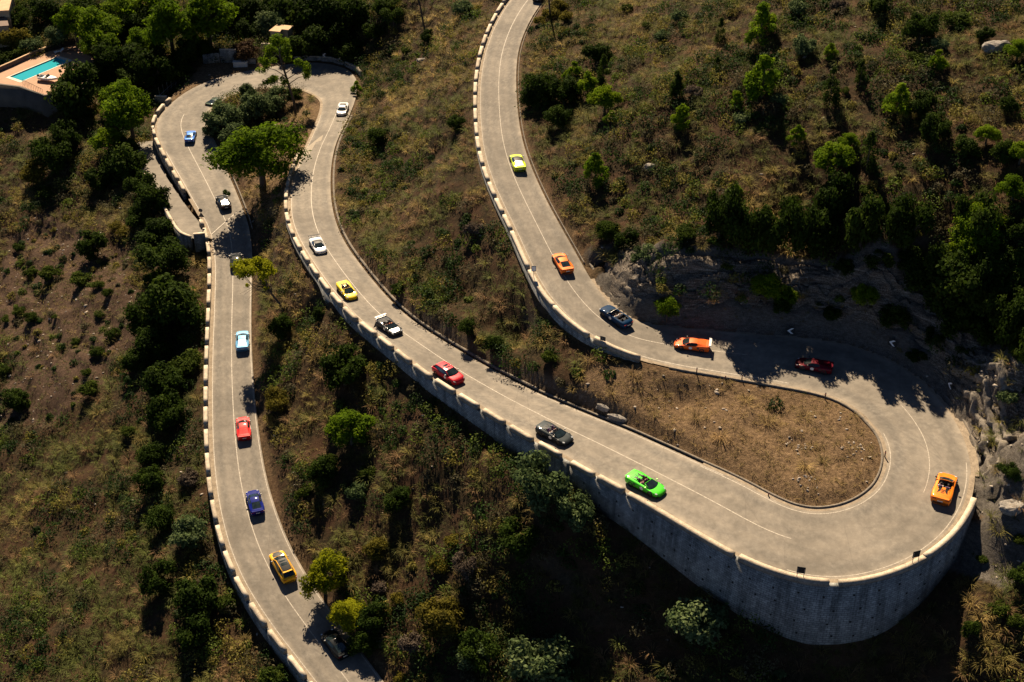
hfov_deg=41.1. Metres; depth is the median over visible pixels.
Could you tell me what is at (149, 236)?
leafy tree
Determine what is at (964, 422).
kerb
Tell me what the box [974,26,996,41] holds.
leafy tree
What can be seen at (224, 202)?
sports car
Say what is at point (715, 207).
leafy tree
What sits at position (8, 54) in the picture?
shrub
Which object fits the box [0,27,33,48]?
leafy tree
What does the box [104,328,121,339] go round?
shrub
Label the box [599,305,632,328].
convertible car
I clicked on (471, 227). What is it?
shrub
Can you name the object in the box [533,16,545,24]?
shrub
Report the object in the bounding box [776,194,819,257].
leafy tree
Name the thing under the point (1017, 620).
shrub
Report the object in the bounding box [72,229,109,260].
leafy tree
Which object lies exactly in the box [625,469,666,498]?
sports car
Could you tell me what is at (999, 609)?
shrub
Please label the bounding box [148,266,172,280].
shrub
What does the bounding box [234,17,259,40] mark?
leafy tree
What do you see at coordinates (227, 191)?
leafy tree
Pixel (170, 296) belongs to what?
leafy tree
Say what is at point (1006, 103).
leafy tree
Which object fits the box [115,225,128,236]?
shrub
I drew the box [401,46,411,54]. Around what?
shrub
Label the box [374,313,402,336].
sports car
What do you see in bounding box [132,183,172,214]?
leafy tree
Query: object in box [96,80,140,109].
pine tree
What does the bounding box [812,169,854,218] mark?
leafy tree
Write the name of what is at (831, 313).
leafy tree
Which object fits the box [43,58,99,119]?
leafy tree
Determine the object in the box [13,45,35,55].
shrub
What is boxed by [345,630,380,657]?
leafy tree
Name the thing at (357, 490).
shrub
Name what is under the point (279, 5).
leafy tree
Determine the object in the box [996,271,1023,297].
leafy tree
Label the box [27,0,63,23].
leafy tree
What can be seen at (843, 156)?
pine tree
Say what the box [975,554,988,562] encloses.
shrub
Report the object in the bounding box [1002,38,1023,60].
pine tree
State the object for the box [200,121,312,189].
pine tree
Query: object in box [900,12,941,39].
leafy tree
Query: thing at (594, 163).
young pine
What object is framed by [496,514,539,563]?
leafy tree
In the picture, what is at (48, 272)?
shrub
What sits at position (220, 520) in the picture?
gutter
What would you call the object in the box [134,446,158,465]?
shrub
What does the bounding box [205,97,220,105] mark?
sports car
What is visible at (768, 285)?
pine tree
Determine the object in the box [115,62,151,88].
leafy tree
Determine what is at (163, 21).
pine tree
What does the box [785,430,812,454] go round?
stone heap
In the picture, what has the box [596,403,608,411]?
rock outcrop
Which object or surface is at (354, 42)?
leafy tree
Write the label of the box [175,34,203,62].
leafy tree
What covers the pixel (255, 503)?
sports car
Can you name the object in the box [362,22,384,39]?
leafy tree
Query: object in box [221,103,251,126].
leafy tree
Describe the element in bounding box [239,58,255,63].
stone wall
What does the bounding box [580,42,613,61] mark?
leafy tree
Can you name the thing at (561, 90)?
leafy tree
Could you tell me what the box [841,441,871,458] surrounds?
stone heap
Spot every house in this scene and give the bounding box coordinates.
[0,0,15,29]
[0,17,8,46]
[269,24,292,38]
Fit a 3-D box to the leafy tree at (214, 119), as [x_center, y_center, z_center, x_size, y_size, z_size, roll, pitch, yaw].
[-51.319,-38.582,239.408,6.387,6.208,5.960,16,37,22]
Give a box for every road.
[137,141,210,237]
[157,0,970,681]
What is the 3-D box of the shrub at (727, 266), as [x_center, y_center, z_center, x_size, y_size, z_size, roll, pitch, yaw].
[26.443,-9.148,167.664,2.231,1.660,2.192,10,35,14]
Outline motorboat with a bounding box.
[37,74,57,79]
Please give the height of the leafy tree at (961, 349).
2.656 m
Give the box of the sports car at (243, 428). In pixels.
[235,417,251,440]
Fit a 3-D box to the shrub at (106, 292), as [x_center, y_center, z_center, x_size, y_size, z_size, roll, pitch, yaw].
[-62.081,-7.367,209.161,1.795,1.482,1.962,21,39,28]
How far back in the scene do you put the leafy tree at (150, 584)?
160.93 m
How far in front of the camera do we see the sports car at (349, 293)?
184.91 m
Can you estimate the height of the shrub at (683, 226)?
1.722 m
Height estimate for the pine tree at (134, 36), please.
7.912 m
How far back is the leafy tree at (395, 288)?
183.33 m
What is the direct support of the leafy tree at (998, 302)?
on the hillside
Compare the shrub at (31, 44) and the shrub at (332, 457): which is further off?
the shrub at (31, 44)
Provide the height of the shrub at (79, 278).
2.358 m
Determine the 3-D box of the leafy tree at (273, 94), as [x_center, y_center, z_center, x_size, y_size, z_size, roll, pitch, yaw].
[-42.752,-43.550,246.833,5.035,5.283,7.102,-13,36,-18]
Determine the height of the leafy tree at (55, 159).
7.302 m
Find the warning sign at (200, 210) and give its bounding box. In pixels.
[198,208,203,219]
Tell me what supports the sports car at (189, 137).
on the road at (897, 516)
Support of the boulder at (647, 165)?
on the hillside
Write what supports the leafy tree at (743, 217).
on the hillside
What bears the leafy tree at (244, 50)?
on the hillside
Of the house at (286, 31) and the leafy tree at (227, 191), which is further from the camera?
the house at (286, 31)
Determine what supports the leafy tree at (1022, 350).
on the hillside
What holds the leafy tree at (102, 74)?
on the hillside
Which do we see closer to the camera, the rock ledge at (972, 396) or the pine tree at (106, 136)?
the rock ledge at (972, 396)
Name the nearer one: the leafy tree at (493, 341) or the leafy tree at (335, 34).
the leafy tree at (493, 341)
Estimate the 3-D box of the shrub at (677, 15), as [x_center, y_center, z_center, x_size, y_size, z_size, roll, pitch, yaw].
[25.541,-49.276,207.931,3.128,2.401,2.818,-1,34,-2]
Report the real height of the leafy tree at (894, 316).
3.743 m
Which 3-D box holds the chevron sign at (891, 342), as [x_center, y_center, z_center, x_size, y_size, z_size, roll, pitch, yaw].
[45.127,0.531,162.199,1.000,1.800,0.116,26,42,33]
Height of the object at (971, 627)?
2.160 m
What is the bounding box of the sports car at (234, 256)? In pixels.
[229,252,242,269]
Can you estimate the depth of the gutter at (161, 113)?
240.93 m
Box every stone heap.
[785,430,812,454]
[792,475,816,491]
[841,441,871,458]
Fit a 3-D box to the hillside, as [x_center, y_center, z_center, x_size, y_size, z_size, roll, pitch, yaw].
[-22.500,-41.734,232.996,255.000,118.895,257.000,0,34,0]
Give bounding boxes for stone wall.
[0,44,53,70]
[0,79,87,116]
[141,168,192,250]
[151,97,186,202]
[154,95,166,102]
[193,232,205,251]
[199,219,312,681]
[202,53,219,63]
[219,48,235,62]
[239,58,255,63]
[284,155,569,476]
[294,55,361,76]
[473,0,640,362]
[568,460,976,644]
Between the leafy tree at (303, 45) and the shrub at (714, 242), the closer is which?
the shrub at (714, 242)
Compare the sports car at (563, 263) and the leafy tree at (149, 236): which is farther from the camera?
the leafy tree at (149, 236)
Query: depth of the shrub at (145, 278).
207.11 m
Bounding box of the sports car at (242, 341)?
[235,331,249,351]
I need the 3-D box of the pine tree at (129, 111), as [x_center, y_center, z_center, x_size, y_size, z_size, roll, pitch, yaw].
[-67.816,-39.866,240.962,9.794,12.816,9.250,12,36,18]
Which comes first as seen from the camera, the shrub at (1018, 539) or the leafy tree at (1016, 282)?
the shrub at (1018, 539)
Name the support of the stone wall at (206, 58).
on the hillside
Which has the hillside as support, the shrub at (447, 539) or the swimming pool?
the shrub at (447, 539)
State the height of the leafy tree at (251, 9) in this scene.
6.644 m
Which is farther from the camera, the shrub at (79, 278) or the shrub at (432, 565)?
the shrub at (79, 278)
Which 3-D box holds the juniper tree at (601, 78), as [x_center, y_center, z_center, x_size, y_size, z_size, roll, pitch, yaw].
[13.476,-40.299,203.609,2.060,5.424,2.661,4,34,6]
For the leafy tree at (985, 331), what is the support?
on the hillside
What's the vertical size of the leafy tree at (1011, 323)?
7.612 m
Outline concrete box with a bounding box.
[232,60,247,66]
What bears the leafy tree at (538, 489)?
on the hillside
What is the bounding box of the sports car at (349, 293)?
[336,280,357,300]
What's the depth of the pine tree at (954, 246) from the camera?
160.43 m
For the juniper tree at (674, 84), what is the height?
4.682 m
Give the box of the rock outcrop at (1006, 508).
[999,499,1023,516]
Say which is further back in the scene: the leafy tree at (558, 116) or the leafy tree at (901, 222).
the leafy tree at (558, 116)
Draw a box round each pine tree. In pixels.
[51,3,85,45]
[73,5,124,44]
[76,25,120,53]
[87,127,125,150]
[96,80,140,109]
[100,0,143,16]
[100,77,153,140]
[126,26,162,54]
[133,0,173,12]
[140,0,200,52]
[178,0,238,46]
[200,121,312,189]
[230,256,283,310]
[255,33,310,111]
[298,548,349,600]
[324,408,379,447]
[326,597,366,635]
[586,83,624,114]
[654,295,681,322]
[749,273,787,303]
[773,285,800,304]
[812,141,858,176]
[837,132,859,145]
[850,283,880,305]
[942,241,971,257]
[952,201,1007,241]
[972,124,1002,145]
[994,173,1023,203]
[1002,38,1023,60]
[1006,140,1023,164]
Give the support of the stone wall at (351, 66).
on the hillside
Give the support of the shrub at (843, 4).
on the hillside
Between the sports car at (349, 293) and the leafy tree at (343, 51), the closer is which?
the sports car at (349, 293)
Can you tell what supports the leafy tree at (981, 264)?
on the hillside
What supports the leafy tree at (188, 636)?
on the hillside
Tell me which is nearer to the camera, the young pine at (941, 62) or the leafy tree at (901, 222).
the leafy tree at (901, 222)
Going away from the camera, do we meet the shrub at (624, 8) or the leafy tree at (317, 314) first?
the leafy tree at (317, 314)
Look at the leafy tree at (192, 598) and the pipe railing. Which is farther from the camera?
the pipe railing
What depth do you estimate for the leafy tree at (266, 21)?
269.60 m
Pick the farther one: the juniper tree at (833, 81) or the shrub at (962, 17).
the shrub at (962, 17)
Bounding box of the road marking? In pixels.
[166,0,966,681]
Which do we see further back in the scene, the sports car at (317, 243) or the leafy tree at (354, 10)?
the leafy tree at (354, 10)
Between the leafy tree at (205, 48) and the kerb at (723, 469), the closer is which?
the kerb at (723, 469)
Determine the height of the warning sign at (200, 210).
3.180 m
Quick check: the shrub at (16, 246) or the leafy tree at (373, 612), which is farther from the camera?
the shrub at (16, 246)
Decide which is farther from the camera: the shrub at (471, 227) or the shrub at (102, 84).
the shrub at (102, 84)
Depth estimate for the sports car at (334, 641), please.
151.83 m
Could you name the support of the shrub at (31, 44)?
on the hillside
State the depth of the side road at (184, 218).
224.57 m
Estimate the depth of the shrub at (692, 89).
186.83 m
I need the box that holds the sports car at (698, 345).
[674,336,711,352]
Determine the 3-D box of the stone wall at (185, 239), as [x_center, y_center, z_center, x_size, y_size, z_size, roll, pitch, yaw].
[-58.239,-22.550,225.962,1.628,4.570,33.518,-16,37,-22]
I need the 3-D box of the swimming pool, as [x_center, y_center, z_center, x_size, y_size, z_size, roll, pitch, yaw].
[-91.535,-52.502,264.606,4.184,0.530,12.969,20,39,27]
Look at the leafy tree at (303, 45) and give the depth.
262.98 m
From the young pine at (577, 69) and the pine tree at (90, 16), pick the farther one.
the pine tree at (90, 16)
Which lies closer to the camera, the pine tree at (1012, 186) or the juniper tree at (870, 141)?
the pine tree at (1012, 186)
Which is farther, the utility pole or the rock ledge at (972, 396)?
the utility pole
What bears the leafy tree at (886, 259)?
on the hillside
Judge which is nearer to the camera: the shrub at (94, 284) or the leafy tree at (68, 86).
the shrub at (94, 284)
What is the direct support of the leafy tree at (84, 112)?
on the hillside
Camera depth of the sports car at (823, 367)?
159.64 m
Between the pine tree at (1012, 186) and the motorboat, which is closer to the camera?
the pine tree at (1012, 186)
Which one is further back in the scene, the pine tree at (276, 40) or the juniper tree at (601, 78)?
the pine tree at (276, 40)
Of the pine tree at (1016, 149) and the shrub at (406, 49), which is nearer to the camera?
the pine tree at (1016, 149)
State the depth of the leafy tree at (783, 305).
164.75 m
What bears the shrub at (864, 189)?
on the hillside
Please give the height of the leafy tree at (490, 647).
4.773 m
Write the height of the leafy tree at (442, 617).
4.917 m
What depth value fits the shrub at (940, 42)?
181.30 m
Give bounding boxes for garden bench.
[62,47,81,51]
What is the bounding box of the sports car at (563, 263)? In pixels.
[552,253,573,274]
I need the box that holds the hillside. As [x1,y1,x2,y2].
[0,0,1023,681]
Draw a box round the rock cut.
[604,245,1023,463]
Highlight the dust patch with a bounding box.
[305,135,322,158]
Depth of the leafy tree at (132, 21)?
271.66 m
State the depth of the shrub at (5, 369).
205.74 m
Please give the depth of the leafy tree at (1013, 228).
156.61 m
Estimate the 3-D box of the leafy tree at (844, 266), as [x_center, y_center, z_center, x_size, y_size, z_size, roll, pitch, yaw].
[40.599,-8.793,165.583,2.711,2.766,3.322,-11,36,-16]
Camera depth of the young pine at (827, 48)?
184.29 m
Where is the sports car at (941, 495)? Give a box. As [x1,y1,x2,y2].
[930,472,957,505]
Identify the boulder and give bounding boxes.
[644,163,654,170]
[982,40,1010,53]
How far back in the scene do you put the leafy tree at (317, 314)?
185.41 m
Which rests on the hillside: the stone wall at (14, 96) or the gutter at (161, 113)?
the stone wall at (14, 96)
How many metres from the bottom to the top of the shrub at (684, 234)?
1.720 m
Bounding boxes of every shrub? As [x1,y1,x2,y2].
[0,49,16,60]
[0,364,11,374]
[1,314,8,322]
[11,306,25,315]
[12,242,24,251]
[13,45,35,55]
[15,0,29,8]
[18,36,43,50]
[22,268,37,277]
[22,311,37,321]
[37,265,64,280]
[69,270,94,286]
[70,337,79,344]
[76,380,98,396]
[80,369,91,376]
[88,346,104,357]
[90,281,104,288]
[93,80,106,88]
[94,310,105,317]
[101,288,113,297]
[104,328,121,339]
[107,220,123,230]
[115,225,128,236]
[119,426,135,437]
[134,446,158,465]
[141,270,158,284]
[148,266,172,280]
[167,348,202,374]
[176,467,201,488]
[213,594,238,609]
[257,663,286,681]
[293,482,312,499]
[326,453,338,464]
[344,481,367,501]
[358,465,376,478]
[371,579,387,594]
[390,591,403,605]
[392,671,407,681]
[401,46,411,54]
[421,287,431,296]
[427,553,449,574]
[442,533,458,549]
[450,0,473,15]
[461,222,484,235]
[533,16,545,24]
[540,350,559,362]
[541,8,561,19]
[550,0,568,10]
[557,26,570,34]
[559,10,572,21]
[620,3,632,11]
[641,21,651,27]
[653,28,670,40]
[670,8,688,22]
[674,222,697,237]
[676,227,697,240]
[682,85,704,95]
[707,236,721,244]
[720,262,735,270]
[730,112,749,123]
[769,92,789,104]
[787,0,807,15]
[829,0,849,11]
[840,86,849,94]
[858,184,874,194]
[884,202,894,211]
[907,50,926,61]
[930,37,950,49]
[941,9,972,29]
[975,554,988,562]
[987,599,1011,617]
[995,390,1020,403]
[1005,613,1023,629]
[1008,344,1022,358]
[1011,533,1023,544]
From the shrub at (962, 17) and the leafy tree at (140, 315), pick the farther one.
the leafy tree at (140, 315)
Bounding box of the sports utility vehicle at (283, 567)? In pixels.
[269,550,296,583]
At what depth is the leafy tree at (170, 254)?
206.96 m
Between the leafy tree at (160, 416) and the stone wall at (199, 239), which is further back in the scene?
the stone wall at (199, 239)
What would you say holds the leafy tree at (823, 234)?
on the hillside
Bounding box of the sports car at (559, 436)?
[535,420,573,446]
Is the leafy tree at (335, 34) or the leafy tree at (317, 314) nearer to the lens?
the leafy tree at (317, 314)
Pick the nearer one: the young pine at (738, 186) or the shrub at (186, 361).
the young pine at (738, 186)
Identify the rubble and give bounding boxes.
[0,11,1023,675]
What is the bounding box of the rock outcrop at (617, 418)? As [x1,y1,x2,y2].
[607,414,627,422]
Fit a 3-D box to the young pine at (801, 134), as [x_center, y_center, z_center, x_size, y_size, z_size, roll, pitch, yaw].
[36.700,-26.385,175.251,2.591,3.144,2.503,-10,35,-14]
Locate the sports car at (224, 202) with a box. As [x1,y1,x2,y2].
[215,195,231,209]
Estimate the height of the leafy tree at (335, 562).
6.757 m
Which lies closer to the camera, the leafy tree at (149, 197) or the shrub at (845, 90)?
the shrub at (845, 90)
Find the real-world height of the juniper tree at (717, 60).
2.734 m
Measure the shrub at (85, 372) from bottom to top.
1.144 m
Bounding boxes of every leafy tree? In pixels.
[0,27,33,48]
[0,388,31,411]
[10,4,30,27]
[19,158,47,184]
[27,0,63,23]
[27,136,72,175]
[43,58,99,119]
[44,26,69,47]
[48,118,83,147]
[62,0,104,11]
[63,97,95,122]
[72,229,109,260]
[82,167,112,191]
[88,60,109,81]
[91,40,135,73]
[97,142,149,182]
[110,137,141,151]
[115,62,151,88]
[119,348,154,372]
[120,6,151,30]
[120,42,167,73]
[121,296,170,337]
[122,169,157,193]
[125,203,152,229]
[128,53,175,87]
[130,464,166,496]
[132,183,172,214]
[132,218,174,249]
[132,236,190,275]
[132,324,172,359]
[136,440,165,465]
[136,556,177,597]
[140,272,205,329]
[141,360,185,399]
[143,390,187,432]
[145,217,173,236]
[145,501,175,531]
[158,45,192,74]
[167,514,208,550]
[172,574,219,620]
[173,612,211,652]
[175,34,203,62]
[195,38,215,57]
[200,100,236,132]
[202,125,220,136]
[209,0,244,21]
[217,122,242,143]
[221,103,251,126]
[223,189,230,194]
[232,38,260,60]
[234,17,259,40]
[237,0,272,23]
[239,82,256,98]
[239,91,278,119]
[253,10,289,40]
[263,385,288,413]
[264,84,287,111]
[265,312,293,339]
[268,0,296,21]
[285,0,339,30]
[285,87,303,101]
[288,29,323,58]
[303,19,352,47]
[303,453,337,488]
[312,306,325,321]
[318,342,368,391]
[330,0,370,27]
[330,43,362,60]
[343,38,363,49]
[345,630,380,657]
[355,601,390,634]
[361,536,390,560]
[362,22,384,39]
[365,128,390,144]
[371,0,396,15]
[380,6,405,25]
[382,485,411,513]
[390,281,404,295]
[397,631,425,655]
[412,596,466,638]
[419,28,433,43]
[446,114,466,132]
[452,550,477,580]
[453,641,489,670]
[457,317,475,334]
[458,625,501,675]
[483,335,504,350]
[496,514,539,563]
[503,633,574,681]
[510,449,569,516]
[519,88,541,106]
[522,72,556,102]
[542,104,572,128]
[548,74,582,104]
[552,482,595,532]
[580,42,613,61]
[592,221,620,239]
[613,226,639,250]
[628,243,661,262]
[663,596,729,648]
[703,180,742,244]
[716,198,760,248]
[742,203,790,256]
[773,298,791,313]
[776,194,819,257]
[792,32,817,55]
[804,207,841,261]
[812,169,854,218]
[822,305,841,321]
[831,258,854,276]
[843,191,885,251]
[863,249,895,269]
[867,0,889,14]
[877,303,912,329]
[885,191,936,250]
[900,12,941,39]
[904,348,929,362]
[906,90,937,118]
[919,111,951,143]
[920,241,951,282]
[920,276,970,315]
[924,325,945,343]
[931,248,1007,310]
[948,217,1006,257]
[952,190,1003,242]
[953,134,984,158]
[953,242,995,301]
[954,344,976,356]
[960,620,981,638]
[971,275,1016,328]
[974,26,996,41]
[974,316,1007,347]
[981,286,1023,316]
[988,138,1017,164]
[989,243,1023,277]
[994,294,1023,349]
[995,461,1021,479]
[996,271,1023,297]
[998,95,1020,113]
[1000,215,1023,241]
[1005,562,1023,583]
[1016,327,1023,364]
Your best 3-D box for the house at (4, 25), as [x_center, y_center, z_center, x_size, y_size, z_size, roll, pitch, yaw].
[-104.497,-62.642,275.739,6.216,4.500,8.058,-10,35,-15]
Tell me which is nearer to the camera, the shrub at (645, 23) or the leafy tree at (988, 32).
the leafy tree at (988, 32)
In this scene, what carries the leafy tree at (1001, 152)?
on the hillside
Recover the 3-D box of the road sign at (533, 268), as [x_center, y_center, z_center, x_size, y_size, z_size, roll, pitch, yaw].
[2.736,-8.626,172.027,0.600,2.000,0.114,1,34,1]
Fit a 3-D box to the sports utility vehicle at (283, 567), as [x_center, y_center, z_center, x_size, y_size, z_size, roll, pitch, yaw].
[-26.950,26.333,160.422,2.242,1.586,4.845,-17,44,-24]
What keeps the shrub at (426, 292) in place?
on the hillside
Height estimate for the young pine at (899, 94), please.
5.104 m
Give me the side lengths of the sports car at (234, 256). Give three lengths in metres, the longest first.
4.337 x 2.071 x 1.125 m
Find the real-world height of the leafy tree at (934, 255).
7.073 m
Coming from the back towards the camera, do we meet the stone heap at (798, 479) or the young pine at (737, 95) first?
the young pine at (737, 95)
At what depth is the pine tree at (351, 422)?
167.37 m
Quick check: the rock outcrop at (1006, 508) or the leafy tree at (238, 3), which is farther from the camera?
the leafy tree at (238, 3)
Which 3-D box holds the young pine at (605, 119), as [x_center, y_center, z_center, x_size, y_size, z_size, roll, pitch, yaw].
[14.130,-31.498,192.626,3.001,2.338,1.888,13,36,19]
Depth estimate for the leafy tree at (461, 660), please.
144.94 m
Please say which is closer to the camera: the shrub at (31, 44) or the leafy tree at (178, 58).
the leafy tree at (178, 58)
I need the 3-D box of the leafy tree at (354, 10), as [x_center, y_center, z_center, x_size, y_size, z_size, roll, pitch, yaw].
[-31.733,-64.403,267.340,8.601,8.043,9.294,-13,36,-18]
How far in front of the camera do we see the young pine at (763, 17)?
189.73 m
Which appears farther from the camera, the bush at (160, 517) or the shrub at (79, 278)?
the shrub at (79, 278)
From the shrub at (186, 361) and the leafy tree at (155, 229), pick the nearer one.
the shrub at (186, 361)
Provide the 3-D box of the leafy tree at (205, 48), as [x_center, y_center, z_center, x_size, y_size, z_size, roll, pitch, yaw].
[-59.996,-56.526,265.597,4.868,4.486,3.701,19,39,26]
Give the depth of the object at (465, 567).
150.39 m
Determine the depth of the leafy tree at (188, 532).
164.87 m
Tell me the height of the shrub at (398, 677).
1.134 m
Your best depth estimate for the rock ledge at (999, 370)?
149.31 m
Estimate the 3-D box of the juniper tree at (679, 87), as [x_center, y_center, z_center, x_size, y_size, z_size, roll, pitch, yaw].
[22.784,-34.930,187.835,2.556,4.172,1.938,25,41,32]
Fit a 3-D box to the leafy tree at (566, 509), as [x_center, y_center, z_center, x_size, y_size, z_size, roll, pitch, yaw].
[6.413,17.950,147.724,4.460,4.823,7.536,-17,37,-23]
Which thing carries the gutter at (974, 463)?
on the road at (897, 516)
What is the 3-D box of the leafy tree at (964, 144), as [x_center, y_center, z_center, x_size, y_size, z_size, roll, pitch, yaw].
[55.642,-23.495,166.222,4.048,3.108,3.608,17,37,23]
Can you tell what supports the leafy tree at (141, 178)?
on the hillside
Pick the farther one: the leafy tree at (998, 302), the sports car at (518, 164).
the sports car at (518, 164)
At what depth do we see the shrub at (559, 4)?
231.82 m
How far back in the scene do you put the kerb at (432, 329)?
181.69 m
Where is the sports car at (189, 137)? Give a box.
[184,131,196,142]
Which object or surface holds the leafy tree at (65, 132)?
on the hillside
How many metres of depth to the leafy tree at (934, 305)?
158.97 m
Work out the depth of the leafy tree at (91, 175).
233.38 m
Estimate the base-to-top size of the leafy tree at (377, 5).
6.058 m
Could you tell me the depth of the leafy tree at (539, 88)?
205.65 m
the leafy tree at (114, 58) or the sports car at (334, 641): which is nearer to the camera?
the sports car at (334, 641)
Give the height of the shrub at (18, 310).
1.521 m
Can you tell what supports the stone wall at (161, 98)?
on the hillside
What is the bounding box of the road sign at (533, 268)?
[531,266,535,276]
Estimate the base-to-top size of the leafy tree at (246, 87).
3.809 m
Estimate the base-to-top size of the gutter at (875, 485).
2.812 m
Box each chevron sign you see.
[786,327,794,334]
[796,566,805,576]
[888,338,896,347]
[912,550,920,562]
[947,379,952,390]
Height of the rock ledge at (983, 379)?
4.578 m
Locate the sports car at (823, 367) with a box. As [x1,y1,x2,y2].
[795,356,833,374]
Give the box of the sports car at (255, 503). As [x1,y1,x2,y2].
[245,490,264,515]
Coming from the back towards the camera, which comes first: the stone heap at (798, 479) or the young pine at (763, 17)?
the young pine at (763, 17)
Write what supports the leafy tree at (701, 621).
on the hillside
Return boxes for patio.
[0,45,94,96]
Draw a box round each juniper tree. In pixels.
[596,53,608,84]
[666,73,685,97]
[669,69,683,97]
[711,56,723,70]
[713,16,726,44]
[821,66,841,108]
[853,58,867,84]
[860,130,880,172]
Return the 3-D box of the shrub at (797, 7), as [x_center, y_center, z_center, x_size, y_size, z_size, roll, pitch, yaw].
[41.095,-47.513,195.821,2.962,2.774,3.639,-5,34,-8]
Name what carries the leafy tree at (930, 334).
on the hillside
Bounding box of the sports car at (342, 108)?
[336,102,348,115]
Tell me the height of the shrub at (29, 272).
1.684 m
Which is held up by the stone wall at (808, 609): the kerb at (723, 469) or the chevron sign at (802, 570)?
the chevron sign at (802, 570)
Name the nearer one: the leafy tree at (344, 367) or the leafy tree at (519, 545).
the leafy tree at (519, 545)
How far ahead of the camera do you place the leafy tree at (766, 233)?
165.25 m
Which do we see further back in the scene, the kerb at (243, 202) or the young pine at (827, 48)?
the kerb at (243, 202)
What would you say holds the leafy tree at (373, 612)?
on the hillside
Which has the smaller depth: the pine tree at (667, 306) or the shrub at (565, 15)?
the pine tree at (667, 306)
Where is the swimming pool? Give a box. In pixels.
[6,56,71,81]
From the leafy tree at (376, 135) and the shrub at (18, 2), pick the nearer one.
the leafy tree at (376, 135)
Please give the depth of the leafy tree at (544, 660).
142.19 m
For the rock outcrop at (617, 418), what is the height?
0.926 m
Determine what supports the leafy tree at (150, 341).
on the hillside
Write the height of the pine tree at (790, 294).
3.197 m
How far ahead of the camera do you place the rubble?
172.53 m
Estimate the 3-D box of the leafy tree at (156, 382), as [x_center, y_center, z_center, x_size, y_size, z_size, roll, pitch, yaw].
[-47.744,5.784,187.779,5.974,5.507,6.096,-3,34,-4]
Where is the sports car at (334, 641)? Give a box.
[320,629,349,660]
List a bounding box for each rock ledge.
[946,363,1008,466]
[958,353,1016,440]
[963,388,992,481]
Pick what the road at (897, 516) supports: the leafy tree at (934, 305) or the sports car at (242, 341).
the sports car at (242, 341)
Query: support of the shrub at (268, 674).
on the hillside
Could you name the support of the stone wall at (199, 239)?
on the hillside
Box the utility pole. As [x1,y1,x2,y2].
[418,0,424,28]
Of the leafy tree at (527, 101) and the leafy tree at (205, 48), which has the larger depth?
the leafy tree at (205, 48)
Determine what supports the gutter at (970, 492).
on the road at (897, 516)
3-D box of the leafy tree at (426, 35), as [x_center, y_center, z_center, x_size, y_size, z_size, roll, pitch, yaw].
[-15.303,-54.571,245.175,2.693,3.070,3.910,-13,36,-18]
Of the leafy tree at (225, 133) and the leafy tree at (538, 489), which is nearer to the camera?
the leafy tree at (538, 489)
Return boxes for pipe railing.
[158,77,183,94]
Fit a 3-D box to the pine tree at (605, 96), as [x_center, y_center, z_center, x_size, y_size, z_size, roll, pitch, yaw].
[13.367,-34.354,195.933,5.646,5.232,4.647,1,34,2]
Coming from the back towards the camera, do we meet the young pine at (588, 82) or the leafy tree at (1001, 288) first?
the young pine at (588, 82)
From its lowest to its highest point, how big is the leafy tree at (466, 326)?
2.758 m
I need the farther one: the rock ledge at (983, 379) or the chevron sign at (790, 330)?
the chevron sign at (790, 330)
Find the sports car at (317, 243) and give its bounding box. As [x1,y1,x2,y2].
[308,233,326,254]
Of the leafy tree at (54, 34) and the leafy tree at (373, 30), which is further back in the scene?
the leafy tree at (54, 34)
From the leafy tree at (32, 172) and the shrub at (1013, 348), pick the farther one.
the leafy tree at (32, 172)
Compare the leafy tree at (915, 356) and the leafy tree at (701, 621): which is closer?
the leafy tree at (701, 621)
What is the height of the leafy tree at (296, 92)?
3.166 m
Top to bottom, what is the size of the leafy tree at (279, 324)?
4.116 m
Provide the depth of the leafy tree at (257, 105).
241.93 m
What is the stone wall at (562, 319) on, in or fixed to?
on the hillside
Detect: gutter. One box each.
[154,103,186,189]
[189,198,314,681]
[206,87,322,161]
[288,162,974,582]
[477,0,652,362]
[591,278,978,476]
[653,361,886,510]
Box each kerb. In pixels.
[232,176,252,228]
[333,115,538,390]
[518,1,584,263]
[539,366,882,507]
[589,263,980,465]
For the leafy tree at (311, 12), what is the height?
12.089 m
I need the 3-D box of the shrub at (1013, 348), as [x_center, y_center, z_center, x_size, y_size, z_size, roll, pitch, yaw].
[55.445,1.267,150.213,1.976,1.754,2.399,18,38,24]
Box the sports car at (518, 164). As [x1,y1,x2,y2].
[509,154,525,171]
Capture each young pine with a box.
[350,80,364,95]
[560,61,583,79]
[576,70,598,97]
[583,152,610,188]
[602,110,618,123]
[670,103,690,130]
[730,90,743,108]
[735,184,743,193]
[742,54,782,101]
[744,1,777,45]
[785,125,807,146]
[823,43,838,60]
[881,82,911,116]
[926,49,949,69]
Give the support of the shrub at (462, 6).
on the hillside

